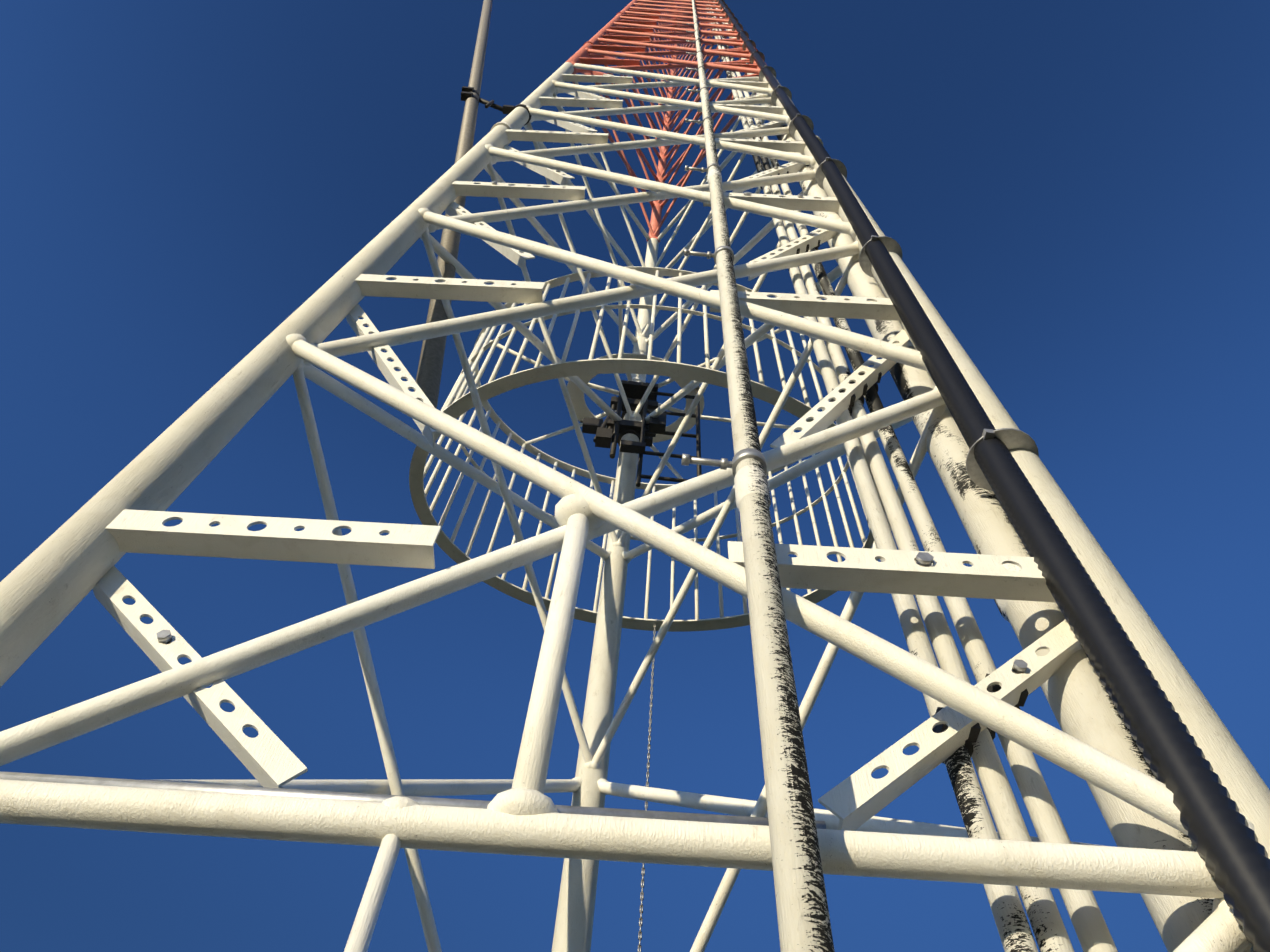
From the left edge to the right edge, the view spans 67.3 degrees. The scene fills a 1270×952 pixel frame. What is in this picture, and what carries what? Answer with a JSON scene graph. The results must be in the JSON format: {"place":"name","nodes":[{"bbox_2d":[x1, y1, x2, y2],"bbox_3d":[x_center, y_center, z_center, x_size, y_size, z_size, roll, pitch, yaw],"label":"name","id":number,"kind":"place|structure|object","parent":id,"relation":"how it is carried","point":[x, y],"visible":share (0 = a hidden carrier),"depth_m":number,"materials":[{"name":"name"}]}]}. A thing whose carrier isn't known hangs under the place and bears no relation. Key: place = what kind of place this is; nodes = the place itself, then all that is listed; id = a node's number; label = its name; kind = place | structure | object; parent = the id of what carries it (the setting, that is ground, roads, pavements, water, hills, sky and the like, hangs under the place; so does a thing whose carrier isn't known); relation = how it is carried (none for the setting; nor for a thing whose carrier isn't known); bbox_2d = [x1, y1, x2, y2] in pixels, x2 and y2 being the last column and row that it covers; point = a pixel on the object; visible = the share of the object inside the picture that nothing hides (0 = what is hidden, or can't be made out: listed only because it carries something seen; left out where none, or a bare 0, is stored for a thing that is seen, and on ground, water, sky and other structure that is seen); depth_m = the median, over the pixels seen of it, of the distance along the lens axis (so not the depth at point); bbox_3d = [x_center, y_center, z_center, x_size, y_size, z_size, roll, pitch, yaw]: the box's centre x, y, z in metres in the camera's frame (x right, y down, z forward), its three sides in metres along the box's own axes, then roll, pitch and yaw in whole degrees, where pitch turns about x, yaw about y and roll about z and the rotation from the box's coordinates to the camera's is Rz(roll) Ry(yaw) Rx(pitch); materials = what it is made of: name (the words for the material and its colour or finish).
{"place":"outdoors","nodes":[
{"label":"outdoors","id":0,"kind":"place"},
{"bbox_2d":[0,0,1269,951],"label":"sky","id":1,"kind":"structure","parent":0,"point":[1079,190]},
{"label":"ground","id":2,"kind":"structure","parent":0,"visible":0},
{"bbox_2d":[0,0,1269,951],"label":"mast","id":3,"kind":"object","parent":2,"relation":"on","point":[60,573],"visible":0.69,"depth_m":1.95,"materials":[{"name":"metal"}]},
{"bbox_2d":[0,771,825,828],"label":"girt conduit","id":4,"kind":"object","parent":3,"relation":"attached to","point":[698,817],"visible":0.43,"depth_m":1.28,"materials":[{"name":"white metal"}]},
{"bbox_2d":[461,86,531,125],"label":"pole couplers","id":5,"kind":"object","parent":3,"relation":"attached to","point":[466,93],"visible":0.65,"depth_m":6.38,"materials":[{"name":"metal"}]},
{"bbox_2d":[414,0,492,408],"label":"whip antenna","id":6,"kind":"object","parent":5,"relation":"attached to","point":[429,373],"visible":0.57,"depth_m":4.36,"materials":[{"name":"metal"}]},
{"bbox_2d":[93,10,1081,830],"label":"perforated brackets","id":7,"kind":"object","parent":3,"relation":"attached to","point":[853,802],"visible":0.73,"depth_m":1.76,"materials":[{"name":"white metal"}]},
{"bbox_2d":[157,9,1027,673],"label":"bolts","id":8,"kind":"object","parent":7,"relation":"attached to","point":[921,559],"visible":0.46,"depth_m":1.61,"materials":[{"name":"grey metal"}]},
{"bbox_2d":[720,56,1028,763],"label":"cable clamps","id":9,"kind":"object","parent":7,"relation":"attached to","point":[973,734],"visible":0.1,"depth_m":1.59,"materials":[{"name":"metal"}]},
{"bbox_2d":[706,8,1117,951],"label":"coaxial cables","id":10,"kind":"object","parent":7,"relation":"attached to","point":[1048,926],"visible":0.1,"depth_m":1.71,"materials":[{"name":"white plastic"}]},
{"bbox_2d":[580,380,701,486],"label":"cage clamps","id":11,"kind":"object","parent":3,"relation":"attached to","point":[614,432],"visible":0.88,"depth_m":5.76,"materials":[{"name":"metal"}]},
{"bbox_2d":[409,267,885,631],"bbox_3d":[0.103,-0.233,5.855,2.575,1.640,1.675,6,-61,0],"label":"guard cage","id":12,"kind":"object","parent":3,"relation":"attached to","point":[458,403],"visible":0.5,"depth_m":5.54,"materials":[{"name":"paint"}]},
{"bbox_2d":[638,624,655,951],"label":"hanging chain","id":13,"kind":"object","parent":12,"relation":"hanging from","point":[646,808],"visible":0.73,"depth_m":4.52,"materials":[{"name":"grey metal"}]},
{"bbox_2d":[716,0,1038,490],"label":"clamps","id":14,"kind":"object","parent":3,"relation":"attached to","point":[1012,439],"visible":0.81,"depth_m":3.51,"materials":[{"name":"metal"}]},
{"bbox_2d":[715,8,1253,951],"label":"pipe","id":15,"kind":"object","parent":3,"relation":"attached to","point":[1081,704],"visible":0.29,"depth_m":1.77,"materials":[{"name":"metal"}]},
{"bbox_2d":[718,0,1269,951],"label":"black cable","id":16,"kind":"object","parent":3,"relation":"attached to","point":[1232,852],"visible":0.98,"depth_m":1.53,"materials":[{"name":"black rubber"}]},
{"bbox_2d":[692,0,834,951],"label":"riser pipe","id":17,"kind":"object","parent":2,"relation":"on","point":[804,923],"visible":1,"depth_m":1.38,"materials":[{"name":"metal"}]},
{"bbox_2d":[681,22,766,477],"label":"pipe clamps","id":18,"kind":"object","parent":17,"relation":"attached to","point":[724,463],"visible":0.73,"depth_m":1.94,"materials":[{"name":"white metal"}]}
]}

